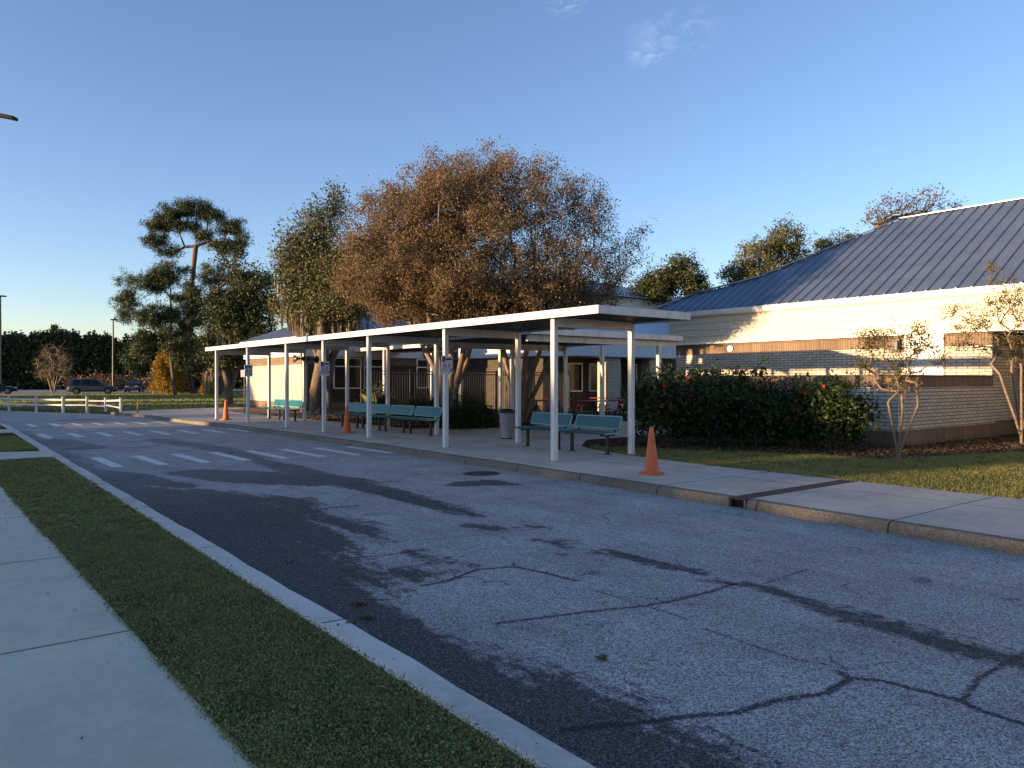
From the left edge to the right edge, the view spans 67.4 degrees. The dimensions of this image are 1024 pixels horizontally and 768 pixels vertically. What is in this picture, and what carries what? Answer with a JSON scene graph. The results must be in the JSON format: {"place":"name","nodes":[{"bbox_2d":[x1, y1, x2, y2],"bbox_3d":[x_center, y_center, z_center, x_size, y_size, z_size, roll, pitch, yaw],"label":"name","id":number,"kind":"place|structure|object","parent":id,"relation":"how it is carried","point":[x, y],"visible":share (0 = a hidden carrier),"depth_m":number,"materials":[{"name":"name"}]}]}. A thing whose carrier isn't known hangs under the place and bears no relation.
{"place":"outdoors","nodes":[
{"label":"outdoors","id":0,"kind":"place"},
{"bbox_2d":[0,433,18,436],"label":"mulch island","id":1,"kind":"structure","parent":0,"point":[6,434],"depth_m":22.50,"materials":[{"name":"brown soil"}]},
{"bbox_2d":[0,451,53,459],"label":"crossing path","id":2,"kind":"structure","parent":0,"point":[18,455],"depth_m":16.39,"materials":[{"name":"concrete"}]},
{"bbox_2d":[0,485,253,767],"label":"sidewalk","id":3,"kind":"structure","parent":0,"point":[65,686],"depth_m":3.98,"materials":[{"name":"concrete"}]},
{"bbox_2d":[361,392,394,414],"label":"ornamental grass","id":4,"kind":"object","parent":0,"point":[379,400],"depth_m":30.83,"materials":[{"name":"green plant"}]},
{"bbox_2d":[0,391,1018,451],"bbox_3d":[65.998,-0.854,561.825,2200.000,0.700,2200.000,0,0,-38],"label":"ground","id":5,"kind":"structure","parent":0,"point":[96,411],"depth_m":44.96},
{"bbox_2d":[0,436,38,451],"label":"verge","id":6,"kind":"structure","parent":5,"relation":"on","point":[21,450],"depth_m":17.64,"materials":[{"name":"plant"}]},
{"bbox_2d":[0,113,17,120],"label":"street lamp","id":7,"kind":"object","parent":6,"relation":"on","point":[8,117],"visible":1,"depth_m":19.86,"materials":[{"name":"black metal"}]},
{"bbox_2d":[0,396,121,413],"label":"rail fence","id":8,"kind":"object","parent":5,"relation":"on","point":[105,401],"visible":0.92,"depth_m":39.17,"materials":[{"name":"white wood"}]},
{"bbox_2d":[38,363,134,388],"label":"red shrub","id":9,"kind":"object","parent":5,"relation":"on","point":[78,377],"visible":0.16,"depth_m":111.32,"materials":[{"name":"red plant"}]},
{"bbox_2d":[66,379,117,393],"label":"parked suv","id":10,"kind":"object","parent":5,"relation":"on","point":[76,386],"visible":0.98,"depth_m":85.07,"materials":[{"name":"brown metal"}]},
{"bbox_2d":[78,369,132,390],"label":"red shrub","id":11,"kind":"object","parent":5,"relation":"on","point":[118,386],"visible":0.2,"depth_m":111.61,"materials":[{"name":"red plant"}]},
{"bbox_2d":[83,373,141,390],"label":"red shrub","id":12,"kind":"object","parent":5,"relation":"on","point":[119,384],"visible":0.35,"depth_m":111.44,"materials":[{"name":"red plant"}]},
{"bbox_2d":[0,389,245,394],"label":"parking lot","id":13,"kind":"structure","parent":5,"relation":"on","point":[43,391],"depth_m":99.07,"materials":[{"name":"grey asphalt"}]},
{"bbox_2d":[0,295,6,392],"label":"street lamp","id":14,"kind":"object","parent":13,"relation":"on","point":[1,342],"visible":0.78,"depth_m":91.89,"materials":[{"name":"black metal"}]},
{"bbox_2d":[0,383,17,393],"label":"parked car","id":15,"kind":"object","parent":13,"relation":"on","point":[5,389],"visible":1,"depth_m":86.92,"materials":[{"name":"black paint"}]},
{"bbox_2d":[31,339,79,392],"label":"bare tree","id":16,"kind":"object","parent":13,"relation":"on","point":[54,387],"visible":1,"depth_m":92.92,"materials":[{"name":"brown plant"}]},
{"bbox_2d":[110,319,116,385],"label":"street lamp","id":17,"kind":"object","parent":13,"relation":"on","point":[113,351],"visible":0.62,"depth_m":99.89,"materials":[{"name":"black metal"}]},
{"bbox_2d":[124,381,143,391],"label":"parked car","id":18,"kind":"object","parent":13,"relation":"on","point":[135,385],"visible":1,"depth_m":99.78,"materials":[{"name":"blue paint"}]},
{"bbox_2d":[0,392,245,410],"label":"lawn grass","id":19,"kind":"structure","parent":5,"relation":"on","point":[238,396],"depth_m":59.03,"materials":[{"name":"green plant"}]},
{"bbox_2d":[2,323,276,389],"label":"woods","id":20,"kind":"object","parent":5,"relation":"on","point":[19,354],"visible":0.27,"depth_m":129.37,"materials":[{"name":"green plant"}]},
{"bbox_2d":[118,372,186,390],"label":"red shrub","id":21,"kind":"object","parent":5,"relation":"on","point":[146,382],"visible":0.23,"depth_m":111.16,"materials":[{"name":"red plant"}]},
{"bbox_2d":[107,254,209,394],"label":"pine tree","id":22,"kind":"object","parent":5,"relation":"on","point":[155,280],"visible":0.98,"depth_m":79.24,"materials":[{"name":"green plant"}]},
{"bbox_2d":[146,341,189,393],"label":"cypress tree","id":23,"kind":"object","parent":5,"relation":"on","point":[159,373],"visible":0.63,"depth_m":85.31,"materials":[{"name":"orange plant"}]},
{"bbox_2d":[164,381,201,393],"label":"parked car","id":24,"kind":"object","parent":5,"relation":"on","point":[197,385],"visible":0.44,"depth_m":87.68,"materials":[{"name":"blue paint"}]},
{"bbox_2d":[138,194,253,393],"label":"pine tree","id":25,"kind":"object","parent":5,"relation":"on","point":[167,219],"visible":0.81,"depth_m":86.51,"materials":[{"name":"green plant"}]},
{"bbox_2d":[199,361,223,394],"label":"cypress tree","id":26,"kind":"object","parent":5,"relation":"on","point":[212,388],"visible":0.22,"depth_m":83.49,"materials":[{"name":"orange plant"}]},
{"bbox_2d":[168,260,278,394],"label":"pine tree","id":27,"kind":"object","parent":5,"relation":"on","point":[190,365],"visible":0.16,"depth_m":83.27,"materials":[{"name":"green plant"}]},
{"bbox_2d":[189,231,280,404],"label":"evergreen tree","id":28,"kind":"object","parent":5,"relation":"on","point":[230,316],"visible":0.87,"depth_m":49.43,"materials":[{"name":"green plant"}]},
{"bbox_2d":[3,465,545,767],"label":"verge","id":29,"kind":"structure","parent":5,"relation":"on","point":[239,642],"depth_m":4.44,"materials":[{"name":"plant"}]},
{"bbox_2d":[0,456,159,536],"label":"verge grass","id":30,"kind":"structure","parent":29,"relation":"on","point":[62,501],"depth_m":9.98,"materials":[{"name":"green plant"}]},
{"bbox_2d":[4,471,612,754],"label":"leaf bits","id":31,"kind":"object","parent":29,"relation":"on","point":[594,753],"visible":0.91,"depth_m":4.53,"materials":[{"name":"brown plant"}]},
{"bbox_2d":[228,407,321,417],"bbox_3d":[-12.385,1.544,38.521,2.900,0.328,13.800,0,0,-38],"label":"dirt patch","id":32,"kind":"object","parent":5,"relation":"on","point":[261,411],"visible":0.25,"depth_m":37.34,"materials":[{"name":"brown soil"}]},
{"bbox_2d":[247,175,381,414],"bbox_3d":[-8.023,-4.002,35.167,6.720,11.432,6.554,0,0,-38],"label":"live oak","id":33,"kind":"object","parent":32,"relation":"on","point":[305,308],"visible":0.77,"depth_m":34.89,"materials":[{"name":"green plant"}]},
{"bbox_2d":[0,423,595,767],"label":"gutter kerb","id":34,"kind":"structure","parent":5,"relation":"on","point":[500,725],"depth_m":4.66,"materials":[{"name":"concrete"}]},
{"bbox_2d":[240,313,549,410],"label":"school building","id":35,"kind":"structure","parent":5,"relation":"on","point":[412,361],"depth_m":41.47,"materials":[{"name":"paint"}]},
{"bbox_2d":[333,357,361,388],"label":"window","id":36,"kind":"structure","parent":35,"relation":"in","point":[355,364],"depth_m":40.37,"materials":[{"name":"white glass"}]},
{"bbox_2d":[364,358,382,388],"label":"window","id":37,"kind":"structure","parent":35,"relation":"in","point":[377,363],"depth_m":41.35,"materials":[{"name":"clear glass"}]},
{"bbox_2d":[416,359,429,387],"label":"window","id":38,"kind":"structure","parent":35,"relation":"in","point":[421,364],"depth_m":43.15,"materials":[{"name":"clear glass"}]},
{"bbox_2d":[239,409,635,428],"bbox_3d":[-5.081,1.550,37.663,13.300,0.324,24.600,0,0,-38],"label":"mulch bed","id":39,"kind":"object","parent":5,"relation":"on","point":[338,411],"visible":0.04,"depth_m":32.42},
{"bbox_2d":[354,379,399,416],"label":"shrub","id":40,"kind":"object","parent":39,"relation":"on","point":[380,391],"visible":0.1,"depth_m":32.87,"materials":[{"name":"green plant"}]},
{"bbox_2d":[372,398,409,419],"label":"shrub","id":41,"kind":"object","parent":39,"relation":"on","point":[392,402],"visible":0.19,"depth_m":29.82,"materials":[{"name":"green plant"}]},
{"bbox_2d":[402,396,439,423],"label":"ornamental grass","id":42,"kind":"object","parent":39,"relation":"on","point":[413,402],"depth_m":26.33,"materials":[{"name":"green plant"}]},
{"bbox_2d":[321,138,527,421],"bbox_3d":[-3.126,-3.487,26.867,7.408,10.017,8.986,0,0,-2],"label":"crape myrtle","id":43,"kind":"object","parent":39,"relation":"on","point":[426,277],"visible":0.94,"depth_m":24.72,"materials":[{"name":"brown plant"}]},
{"bbox_2d":[433,389,491,429],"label":"shrub","id":44,"kind":"object","parent":39,"relation":"on","point":[459,413],"visible":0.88,"depth_m":24.91,"materials":[{"name":"green plant"}]},
{"bbox_2d":[360,369,569,415],"bbox_3d":[-1.632,0.401,34.903,11.560,2.050,0.060,0,0,-38],"label":"picket fence","id":45,"kind":"object","parent":39,"relation":"on","point":[467,374],"visible":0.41,"depth_m":34.61,"materials":[{"name":"black metal"}]},
{"bbox_2d":[306,410,644,428],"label":"courtyard litter","id":46,"kind":"object","parent":39,"relation":"on","point":[337,418],"visible":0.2,"depth_m":29.32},
{"bbox_2d":[354,344,604,414],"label":"covered walkway","id":47,"kind":"structure","parent":39,"relation":"on","point":[406,348],"depth_m":34.38,"materials":[{"name":"white paint"}]},
{"bbox_2d":[459,397,499,427],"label":"shrub","id":48,"kind":"object","parent":39,"relation":"on","point":[492,418],"visible":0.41,"depth_m":25.52,"materials":[{"name":"green plant"}]},
{"bbox_2d":[528,399,562,417],"bbox_3d":[0.982,1.008,31.006,1.743,0.736,1.738,0,0,-16],"label":"picnic table","id":49,"kind":"object","parent":39,"relation":"on","point":[536,407],"visible":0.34,"depth_m":30.97,"materials":[{"name":"red metal"}]},
{"bbox_2d":[457,136,656,423],"bbox_3d":[1.566,-3.512,26.939,6.730,10.056,9.084,0,0,-1],"label":"crape myrtle","id":50,"kind":"object","parent":39,"relation":"on","point":[542,288],"visible":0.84,"depth_m":25.15,"materials":[{"name":"brown plant"}]},
{"bbox_2d":[532,398,583,412],"bbox_3d":[1.980,0.998,33.006,1.738,0.736,1.743,0,0,34],"label":"picnic table","id":51,"kind":"object","parent":39,"relation":"on","point":[559,404],"visible":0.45,"depth_m":32.97,"materials":[{"name":"red metal"}]},
{"bbox_2d":[568,400,619,415],"bbox_3d":[3.175,1.013,30.006,1.738,0.736,1.743,0,0,-6],"label":"picnic table","id":52,"kind":"object","parent":39,"relation":"on","point":[593,408],"visible":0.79,"depth_m":29.97,"materials":[{"name":"red metal"}]},
{"bbox_2d":[597,399,627,417],"bbox_3d":[4.340,1.008,31.006,1.743,0.736,1.738,0,0,3],"label":"picnic table","id":53,"kind":"object","parent":39,"relation":"on","point":[619,406],"visible":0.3,"depth_m":30.92,"materials":[{"name":"red metal"}]},
{"bbox_2d":[117,413,1023,555],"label":"kerb","id":54,"kind":"structure","parent":5,"relation":"on","point":[1004,544],"depth_m":10.63,"materials":[{"name":"grey concrete"}]},
{"bbox_2d":[585,282,680,323],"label":"school building","id":55,"kind":"structure","parent":5,"relation":"on","point":[637,303],"depth_m":58.70,"materials":[{"name":"blue"}]},
{"bbox_2d":[624,248,719,306],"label":"evergreen tree","id":56,"kind":"object","parent":5,"relation":"on","point":[663,285],"visible":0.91,"depth_m":59.22,"materials":[{"name":"green plant"}]},
{"bbox_2d":[714,212,816,285],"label":"evergreen tree","id":57,"kind":"object","parent":5,"relation":"on","point":[777,246],"visible":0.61,"depth_m":61.17,"materials":[{"name":"green plant"}]},
{"bbox_2d":[590,433,1023,458],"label":"mulch bed","id":58,"kind":"object","parent":5,"relation":"on","point":[625,439],"visible":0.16,"depth_m":18.12,"materials":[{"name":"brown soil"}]},
{"bbox_2d":[617,358,719,444],"bbox_3d":[3.853,0.426,18.689,2.994,2.149,2.690,0,0,-38],"label":"hibiscus shrub","id":59,"kind":"object","parent":58,"relation":"on","point":[653,398],"visible":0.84,"depth_m":18.17,"materials":[{"name":"green plant"}]},
{"bbox_2d":[667,358,774,444],"bbox_3d":[4.896,0.434,18.502,2.726,2.132,2.638,0,0,-11],"label":"hibiscus shrub","id":60,"kind":"object","parent":58,"relation":"on","point":[721,400],"visible":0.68,"depth_m":17.90,"materials":[{"name":"green plant"}]},
{"bbox_2d":[708,354,802,444],"bbox_3d":[5.874,0.384,18.484,2.501,2.229,2.685,0,0,28],"label":"hibiscus shrub","id":61,"kind":"object","parent":58,"relation":"on","point":[768,403],"visible":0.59,"depth_m":17.84,"materials":[{"name":"green plant"}]},
{"bbox_2d":[752,373,834,445],"bbox_3d":[6.664,0.611,18.200,2.214,1.781,2.392,0,0,-38],"label":"hibiscus shrub","id":62,"kind":"object","parent":58,"relation":"on","point":[786,433],"visible":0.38,"depth_m":17.76,"materials":[{"name":"green plant"}]},
{"bbox_2d":[780,369,883,448],"bbox_3d":[7.291,0.508,17.547,2.356,2.002,2.202,0,0,5],"label":"hibiscus shrub","id":63,"kind":"object","parent":58,"relation":"on","point":[842,413],"visible":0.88,"depth_m":17.22,"materials":[{"name":"green plant"}]},
{"bbox_2d":[936,260,1023,444],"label":"young crape myrtle","id":64,"kind":"object","parent":58,"relation":"on","point":[1019,422],"visible":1,"depth_m":18.50,"materials":[{"name":"beige plant"}]},
{"bbox_2d":[802,228,862,254],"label":"evergreen tree","id":65,"kind":"object","parent":5,"relation":"on","point":[820,243],"visible":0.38,"depth_m":65.60,"materials":[{"name":"green plant"}]},
{"bbox_2d":[674,375,993,446],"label":"screen wall","id":66,"kind":"structure","parent":5,"relation":"on","point":[954,407],"depth_m":19.23,"materials":[{"name":"brick"}]},
{"bbox_2d":[652,197,1023,435],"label":"school building","id":67,"kind":"structure","parent":5,"relation":"on","point":[811,313],"depth_m":25.27,"materials":[{"name":"brick"}]},
{"bbox_2d":[892,338,900,351],"bbox_3d":[11.736,-1.187,23.471,0.160,0.420,0.240,0,0,-38],"label":"wall lamp","id":68,"kind":"object","parent":67,"relation":"attached to","point":[898,343],"visible":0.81,"depth_m":23.40,"materials":[{"name":"white metal"}]},
{"bbox_2d":[904,333,943,374],"bbox_3d":[12.300,-0.069,22.915,0.170,2.870,1.120,0,0,-38],"label":"window","id":69,"kind":"structure","parent":67,"relation":"in","point":[923,358],"depth_m":22.79,"materials":[{"name":"white glass"}]},
{"bbox_2d":[857,180,968,229],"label":"sparse tree","id":70,"kind":"object","parent":5,"relation":"on","point":[879,221],"visible":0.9,"depth_m":59.83,"materials":[{"name":"brown plant"}]},
{"bbox_2d":[0,410,1023,767],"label":"road","id":71,"kind":"structure","parent":0,"point":[726,636],"depth_m":6.01,"materials":[{"name":"grey asphalt"}]},
{"bbox_2d":[26,421,393,466],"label":"crosswalk markings","id":72,"kind":"object","parent":71,"relation":"on","point":[113,464],"visible":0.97,"depth_m":17.75,"materials":[{"name":"paint"}]},
{"bbox_2d":[463,471,499,475],"bbox_3d":[-0.559,1.635,13.981,0.680,0.031,0.680,0,0,-38],"label":"manhole cover","id":73,"kind":"object","parent":71,"relation":"on","point":[480,473],"visible":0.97,"depth_m":13.93,"materials":[{"name":"metal"}]},
{"bbox_2d":[594,654,607,659],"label":"fallen leaf","id":74,"kind":"object","parent":71,"relation":"on","point":[601,656],"visible":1,"depth_m":4.67,"materials":[{"name":"brown plant"}]},
{"bbox_2d":[0,0,1023,341],"label":"sky","id":75,"kind":"structure","parent":0,"point":[712,121],"materials":[{"name":"blue"}]},
{"bbox_2d":[458,301,675,410],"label":"school building","id":76,"kind":"structure","parent":0,"point":[584,365],"depth_m":41.06,"materials":[{"name":"brown brick"}]},
{"bbox_2d":[568,363,582,391],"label":"window","id":77,"kind":"structure","parent":76,"relation":"in","point":[576,369],"depth_m":40.19,"materials":[{"name":"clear glass"}]},
{"bbox_2d":[589,363,596,390],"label":"window","id":78,"kind":"structure","parent":76,"relation":"in","point":[592,366],"depth_m":40.96,"materials":[{"name":"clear glass"}]},
{"bbox_2d":[121,407,1023,538],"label":"pavement","id":79,"kind":"structure","parent":0,"point":[994,515],"depth_m":12.78,"materials":[{"name":"concrete"}]},
{"bbox_2d":[220,400,231,419],"bbox_3d":[-11.319,1.021,30.394,0.380,0.795,0.380,0,0,40],"label":"traffic cone","id":80,"kind":"object","parent":79,"relation":"on","point":[225,414],"visible":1,"depth_m":30.32,"materials":[{"name":"orange plastic"}]},
{"bbox_2d":[241,370,244,413],"bbox_3d":[-12.541,0.380,36.016,0.340,2.080,0.048,0,0,-4],"label":"notice sign","id":81,"kind":"object","parent":79,"relation":"on","point":[242,373],"visible":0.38,"depth_m":36.00,"materials":[{"name":"metal"}]},
{"bbox_2d":[262,399,284,419],"bbox_3d":[-9.563,1.012,30.999,0.570,0.807,1.462,0,0,-38],"label":"bench","id":82,"kind":"object","parent":79,"relation":"on","point":[279,402],"visible":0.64,"depth_m":31.17,"materials":[{"name":"green metal"}]},
{"bbox_2d":[276,399,303,420],"bbox_3d":[-8.602,1.018,29.783,0.570,0.807,1.462,0,0,-38],"label":"bench","id":83,"kind":"object","parent":79,"relation":"on","point":[296,403],"visible":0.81,"depth_m":29.82,"materials":[{"name":"green metal"}]},
{"bbox_2d":[340,406,353,432],"bbox_3d":[-4.910,1.058,22.843,0.380,0.795,0.380,0,0,-6],"label":"traffic cone","id":84,"kind":"object","parent":79,"relation":"on","point":[346,427],"visible":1,"depth_m":22.77,"materials":[{"name":"orange plastic"}]},
{"bbox_2d":[333,402,365,427],"bbox_3d":[-5.381,1.039,25.624,0.570,0.807,1.462,0,0,-38],"label":"bench","id":85,"kind":"object","parent":79,"relation":"on","point":[357,407],"visible":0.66,"depth_m":25.69,"materials":[{"name":"green metal"}]},
{"bbox_2d":[353,404,389,430],"bbox_3d":[-4.458,1.044,24.455,0.570,0.807,1.462,0,0,-38],"label":"bench","id":86,"kind":"object","parent":79,"relation":"on","point":[381,408],"visible":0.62,"depth_m":24.42,"materials":[{"name":"green metal"}]},
{"bbox_2d":[376,405,414,432],"bbox_3d":[-3.534,1.050,23.285,0.570,0.807,1.462,0,0,-38],"label":"bench","id":87,"kind":"object","parent":79,"relation":"on","point":[402,409],"visible":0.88,"depth_m":23.37,"materials":[{"name":"green metal"}]},
{"bbox_2d":[400,406,441,435],"bbox_3d":[-2.611,1.056,22.116,0.570,0.807,1.462,0,0,-38],"label":"bench","id":88,"kind":"object","parent":79,"relation":"on","point":[426,411],"visible":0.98,"depth_m":22.17,"materials":[{"name":"green metal"}]},
{"bbox_2d":[205,305,689,461],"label":"covered walkway","id":89,"kind":"structure","parent":79,"relation":"on","point":[554,321],"depth_m":18.63,"materials":[{"name":"white paint"}]},
{"bbox_2d":[244,365,252,376],"bbox_3d":[-9.622,-0.485,28.059,0.301,0.430,0.017,0,0,-38],"label":"bus stop sign","id":90,"kind":"object","parent":89,"relation":"attached to","point":[248,370],"visible":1,"depth_m":28.05,"materials":[{"name":"metal"}]},
{"bbox_2d":[320,361,329,375],"bbox_3d":[-5.593,-0.460,22.958,0.301,0.430,0.017,0,0,-38],"label":"bus stop sign","id":91,"kind":"object","parent":89,"relation":"attached to","point":[324,368],"visible":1,"depth_m":22.95,"materials":[{"name":"white metal"}]},
{"bbox_2d":[441,356,452,374],"bbox_3d":[-1.503,-0.434,17.778,0.301,0.430,0.017,0,0,-38],"label":"bus stop sign","id":92,"kind":"object","parent":89,"relation":"attached to","point":[446,365],"visible":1,"depth_m":17.77,"materials":[{"name":"white metal"}]},
{"bbox_2d":[499,409,514,438],"bbox_3d":[-0.137,1.067,20.596,0.430,0.800,0.430,0,0,-38],"label":"trash can","id":93,"kind":"object","parent":79,"relation":"on","point":[506,416],"visible":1,"depth_m":20.44,"materials":[{"name":"metal"}]},
{"bbox_2d":[515,412,572,449],"bbox_3d":[0.742,1.077,17.871,0.570,0.807,1.462,0,0,-38],"label":"bench","id":94,"kind":"object","parent":79,"relation":"on","point":[544,418],"visible":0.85,"depth_m":18.05,"materials":[{"name":"green metal"}]},
{"bbox_2d":[425,330,682,439],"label":"covered walkway","id":95,"kind":"structure","parent":79,"relation":"on","point":[535,341],"depth_m":22.84,"materials":[{"name":"white paint"}]},
{"bbox_2d":[558,414,622,454],"bbox_3d":[1.703,1.083,16.654,0.570,0.807,1.462,0,0,-38],"label":"bench","id":96,"kind":"object","parent":79,"relation":"on","point":[614,423],"visible":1,"depth_m":16.70,"materials":[{"name":"green metal"}]},
{"bbox_2d":[638,427,663,475],"bbox_3d":[2.328,1.109,12.822,0.380,0.795,0.380,0,0,23],"label":"traffic cone","id":97,"kind":"object","parent":79,"relation":"on","point":[651,467],"visible":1,"depth_m":12.75,"materials":[{"name":"orange plastic"}]},
{"bbox_2d":[728,480,856,509],"bbox_3d":[4.134,1.680,11.110,2.950,0.330,0.278,0,0,-38],"label":"drain channel","id":98,"kind":"object","parent":79,"relation":"on","point":[739,501],"visible":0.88,"depth_m":10.73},
{"bbox_2d":[582,440,1023,498],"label":"lawn","id":99,"kind":"structure","parent":0,"point":[587,443],"depth_m":13.74,"materials":[{"name":"plant"}]},
{"bbox_2d":[591,446,1023,498],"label":"lawn clover","id":100,"kind":"object","parent":99,"relation":"on","point":[874,467],"visible":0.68,"depth_m":13.73,"materials":[{"name":"green plant"}]},
{"bbox_2d":[849,316,951,461],"bbox_3d":[7.450,0.105,14.644,2.044,2.829,1.098,0,0,-10],"label":"young crape myrtle","id":101,"kind":"object","parent":99,"relation":"on","point":[895,376],"visible":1,"depth_m":14.65,"materials":[{"name":"beige plant"}]},
{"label":"courtyard path","id":102,"kind":"structure","parent":0,"visible":0},
{"bbox_2d":[577,397,625,413],"bbox_3d":[4.171,0.986,35.507,1.743,0.736,1.738,0,0,43],"label":"picnic table","id":103,"kind":"object","parent":102,"relation":"on","point":[599,404],"visible":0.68,"depth_m":35.30,"materials":[{"name":"red metal"}]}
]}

